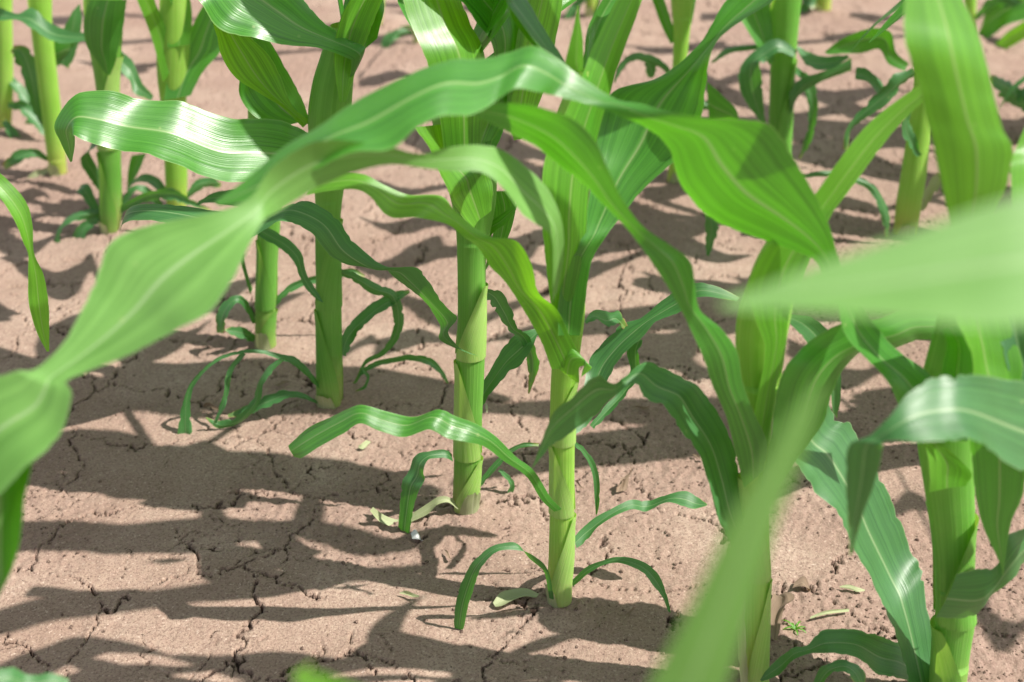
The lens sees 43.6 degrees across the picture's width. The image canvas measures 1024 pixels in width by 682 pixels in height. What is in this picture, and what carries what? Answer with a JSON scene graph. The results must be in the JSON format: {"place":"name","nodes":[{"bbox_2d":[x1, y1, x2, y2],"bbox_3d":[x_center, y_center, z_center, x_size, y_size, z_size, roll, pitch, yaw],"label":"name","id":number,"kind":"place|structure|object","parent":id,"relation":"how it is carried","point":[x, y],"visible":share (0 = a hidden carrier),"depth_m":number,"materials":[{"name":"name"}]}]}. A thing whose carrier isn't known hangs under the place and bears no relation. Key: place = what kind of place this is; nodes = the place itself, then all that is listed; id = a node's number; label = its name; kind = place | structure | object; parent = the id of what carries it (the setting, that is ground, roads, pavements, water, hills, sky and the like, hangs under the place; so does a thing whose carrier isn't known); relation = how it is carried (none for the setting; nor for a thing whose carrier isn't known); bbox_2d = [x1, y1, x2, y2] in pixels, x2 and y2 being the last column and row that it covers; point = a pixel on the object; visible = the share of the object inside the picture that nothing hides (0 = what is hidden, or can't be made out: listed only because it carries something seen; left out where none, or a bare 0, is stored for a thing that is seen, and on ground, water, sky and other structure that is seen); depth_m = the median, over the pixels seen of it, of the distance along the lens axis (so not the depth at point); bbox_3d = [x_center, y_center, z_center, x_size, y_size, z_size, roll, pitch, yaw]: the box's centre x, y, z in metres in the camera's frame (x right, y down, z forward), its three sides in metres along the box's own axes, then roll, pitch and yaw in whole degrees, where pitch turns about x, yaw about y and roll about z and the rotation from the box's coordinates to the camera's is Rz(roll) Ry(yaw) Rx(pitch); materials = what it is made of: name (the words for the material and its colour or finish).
{"place":"outdoors","nodes":[
{"label":"outdoors","id":0,"kind":"place"},
{"bbox_2d":[0,0,1023,681],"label":"ground","id":1,"kind":"structure","parent":0,"point":[228,602],"depth_m":1.33,"materials":[{"name":"soil"}]},
{"bbox_2d":[0,0,43,138],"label":"maize plant","id":2,"kind":"object","parent":1,"relation":"on","point":[9,82],"visible":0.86,"depth_m":2.13,"materials":[{"name":"green plant"}]},
{"bbox_2d":[0,173,48,351],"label":"maize plant","id":3,"kind":"object","parent":1,"relation":"on","point":[12,199],"visible":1,"depth_m":1.03,"materials":[{"name":"green plant"}]},
{"bbox_2d":[0,667,68,681],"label":"maize plant","id":4,"kind":"object","parent":1,"relation":"on","point":[11,674],"visible":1,"depth_m":0.71,"materials":[{"name":"green plant"}]},
{"bbox_2d":[0,0,153,177],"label":"maize plant","id":5,"kind":"object","parent":1,"relation":"on","point":[54,46],"visible":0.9,"depth_m":1.92,"materials":[{"name":"green plant"}]},
{"bbox_2d":[55,0,211,242],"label":"maize plant","id":6,"kind":"object","parent":1,"relation":"on","point":[103,23],"visible":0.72,"depth_m":1.76,"materials":[{"name":"green plant"}]},
{"bbox_2d":[122,0,221,205],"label":"maize plant","id":7,"kind":"object","parent":1,"relation":"on","point":[187,52],"visible":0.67,"depth_m":1.74,"materials":[{"name":"green plant"}]},
{"bbox_2d":[203,403,218,410],"bbox_3d":[-0.336,0.076,1.427,0.030,0.014,0.005,13,32,21],"label":"straw bit","id":8,"kind":"object","parent":1,"relation":"on","point":[205,405],"visible":0.84,"depth_m":1.43,"materials":[{"name":"beige plant"}]},
{"bbox_2d":[54,0,448,433],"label":"maize plant","id":9,"kind":"object","parent":1,"relation":"on","point":[198,140],"visible":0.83,"depth_m":1.22,"materials":[{"name":"green plant"}]},
{"bbox_2d":[196,110,364,350],"bbox_3d":[-0.369,-0.278,1.388,0.329,0.678,0.465,15,33,24],"label":"maize plant","id":10,"kind":"object","parent":1,"relation":"on","point":[267,302],"visible":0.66,"depth_m":1.50,"materials":[{"name":"green plant"}]},
{"bbox_2d":[273,380,289,385],"bbox_3d":[-0.265,0.049,1.474,0.019,0.003,0.009,0,30,0],"label":"straw bit","id":11,"kind":"object","parent":1,"relation":"on","point":[281,383],"visible":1,"depth_m":1.47,"materials":[{"name":"beige plant"}]},
{"bbox_2d":[0,140,563,592],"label":"maize plant","id":12,"kind":"object","parent":1,"relation":"on","point":[154,282],"visible":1,"depth_m":0.66,"materials":[{"name":"green plant"}]},
{"bbox_2d":[120,0,575,533],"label":"maize plant","id":13,"kind":"object","parent":1,"relation":"on","point":[443,30],"visible":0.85,"depth_m":1.11,"materials":[{"name":"green plant"}]},
{"bbox_2d":[358,440,370,448],"bbox_3d":[-0.157,0.110,1.360,0.012,0.005,0.011,0,30,0],"label":"straw bit","id":14,"kind":"object","parent":1,"relation":"on","point":[364,444],"visible":1,"depth_m":1.36,"materials":[{"name":"beige plant"}]},
{"bbox_2d":[381,28,418,47],"bbox_3d":[-0.154,-0.733,2.301,0.588,0.552,0.521,-21,36,-32],"label":"maize plant","id":15,"kind":"object","parent":1,"relation":"on","point":[389,38],"visible":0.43,"depth_m":2.56,"materials":[{"name":"green plant"}]},
{"bbox_2d":[400,591,418,596],"bbox_3d":[-0.093,0.228,1.154,0.018,0.004,0.008,0,30,0],"label":"straw bit","id":16,"kind":"object","parent":1,"relation":"on","point":[408,593],"visible":1,"depth_m":1.16,"materials":[{"name":"beige plant"}]},
{"bbox_2d":[411,529,422,540],"bbox_3d":[-0.091,0.188,1.228,0.013,0.010,0.011,0,30,0],"label":"white scrap","id":17,"kind":"object","parent":1,"relation":"on","point":[414,534],"visible":1,"depth_m":1.23,"materials":[{"name":"grey"}]},
{"bbox_2d":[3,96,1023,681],"bbox_3d":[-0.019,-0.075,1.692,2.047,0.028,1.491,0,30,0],"label":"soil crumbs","id":18,"kind":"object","parent":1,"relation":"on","point":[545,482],"visible":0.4,"depth_m":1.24,"materials":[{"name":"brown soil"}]},
{"bbox_2d":[493,588,538,606],"bbox_3d":[0.002,0.229,1.152,0.041,0.007,0.019,-9,31,-15],"label":"fallen leaf","id":19,"kind":"object","parent":1,"relation":"on","point":[504,597],"visible":1,"depth_m":1.15,"materials":[{"name":"green plant"}]},
{"bbox_2d":[288,0,773,629],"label":"maize plant","id":20,"kind":"object","parent":1,"relation":"on","point":[636,158],"visible":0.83,"depth_m":0.95,"materials":[{"name":"green plant"}]},
{"bbox_2d":[293,381,823,681],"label":"maize plant","id":21,"kind":"object","parent":1,"relation":"on","point":[705,643],"visible":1,"depth_m":0.31,"materials":[{"name":"green plant"}]},
{"bbox_2d":[215,46,935,681],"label":"maize plant","id":22,"kind":"object","parent":1,"relation":"on","point":[745,176],"visible":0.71,"depth_m":0.82,"materials":[{"name":"green plant"}]},
{"bbox_2d":[565,0,599,18],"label":"maize plant","id":23,"kind":"object","parent":1,"relation":"on","point":[591,6],"visible":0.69,"depth_m":2.75,"materials":[{"name":"green plant"}]},
{"bbox_2d":[616,468,631,491],"bbox_3d":[0.113,0.140,1.293,0.009,0.020,0.025,15,33,24],"label":"dead leaf","id":24,"kind":"object","parent":1,"relation":"on","point":[622,485],"visible":1,"depth_m":1.30,"materials":[{"name":"beige plant"}]},
{"bbox_2d":[631,406,648,409],"bbox_3d":[0.143,0.074,1.425,0.020,0.003,0.008,0,30,0],"label":"straw bit","id":25,"kind":"object","parent":1,"relation":"on","point":[644,408],"visible":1,"depth_m":1.43,"materials":[{"name":"beige plant"}]},
{"bbox_2d":[614,0,738,255],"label":"maize plant","id":26,"kind":"object","parent":1,"relation":"on","point":[717,105],"visible":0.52,"depth_m":1.84,"materials":[{"name":"green plant"}]},
{"bbox_2d":[770,592,793,639],"bbox_3d":[0.234,0.238,1.131,0.023,0.025,0.071,14,33,22],"label":"dead leaf","id":27,"kind":"object","parent":1,"relation":"on","point":[780,602],"visible":0.93,"depth_m":1.12,"materials":[{"name":"beige plant"}]},
{"bbox_2d":[783,620,805,635],"bbox_3d":[0.247,0.250,1.121,0.024,0.004,0.020,0,30,0],"label":"grass sprout","id":28,"kind":"object","parent":1,"relation":"on","point":[794,627],"depth_m":1.12,"materials":[{"name":"green plant"}]},
{"bbox_2d":[792,576,810,591],"bbox_3d":[0.263,0.224,1.162,0.020,0.016,0.012,0,30,0],"label":"dead leaf","id":29,"kind":"object","parent":1,"relation":"on","point":[802,581],"visible":1,"depth_m":1.16,"materials":[{"name":"beige plant"}]},
{"bbox_2d":[711,0,908,159],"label":"maize plant","id":30,"kind":"object","parent":1,"relation":"on","point":[772,27],"visible":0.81,"depth_m":1.88,"materials":[{"name":"green plant"}]},
{"bbox_2d":[800,0,831,12],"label":"maize plant","id":31,"kind":"object","parent":1,"relation":"on","point":[819,5],"visible":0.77,"depth_m":2.78,"materials":[{"name":"green plant"}]},
{"bbox_2d":[810,609,848,618],"bbox_3d":[0.281,0.240,1.129,0.036,0.005,0.010,0,30,0],"label":"dry straw","id":32,"kind":"object","parent":1,"relation":"on","point":[830,612],"visible":1,"depth_m":1.13,"materials":[{"name":"beige plant"}]},
{"bbox_2d":[840,584,864,591],"bbox_3d":[0.308,0.223,1.156,0.022,0.003,0.007,0,30,0],"label":"straw bit","id":33,"kind":"object","parent":1,"relation":"on","point":[853,588],"visible":1,"depth_m":1.16,"materials":[{"name":"beige plant"}]},
{"bbox_2d":[720,194,1023,325],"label":"maize plant","id":34,"kind":"object","parent":1,"relation":"on","point":[966,268],"visible":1,"depth_m":0.32,"materials":[{"name":"green plant"}]},
{"bbox_2d":[804,67,940,237],"bbox_3d":[0.429,-0.395,1.598,0.449,0.669,0.602,20,35,30],"label":"maize plant","id":35,"kind":"object","parent":1,"relation":"on","point":[912,194],"visible":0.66,"depth_m":1.74,"materials":[{"name":"green plant"}]},
{"bbox_2d":[850,0,904,50],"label":"maize plant","id":36,"kind":"object","parent":1,"relation":"on","point":[894,8],"visible":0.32,"depth_m":1.46,"materials":[{"name":"green plant"}]},
{"bbox_2d":[869,1,904,42],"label":"maize plant","id":37,"kind":"object","parent":1,"relation":"on","point":[898,13],"visible":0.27,"depth_m":1.00,"materials":[{"name":"green plant"}]},
{"bbox_2d":[798,0,1023,681],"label":"maize plant","id":38,"kind":"object","parent":1,"relation":"on","point":[957,415],"visible":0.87,"depth_m":0.82,"materials":[{"name":"green plant"}]},
{"bbox_2d":[964,0,1023,49],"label":"maize plant","id":39,"kind":"object","parent":1,"relation":"on","point":[998,15],"visible":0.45,"depth_m":2.59,"materials":[{"name":"green plant"}]},
{"bbox_2d":[990,75,1023,111],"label":"maize plant","id":40,"kind":"object","parent":1,"relation":"on","point":[1002,86],"visible":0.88,"depth_m":2.09,"materials":[{"name":"green plant"}]},
{"bbox_2d":[999,77,1023,108],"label":"maize plant","id":41,"kind":"object","parent":1,"relation":"on","point":[1019,82],"visible":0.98,"depth_m":2.04,"materials":[{"name":"green plant"}]}
]}

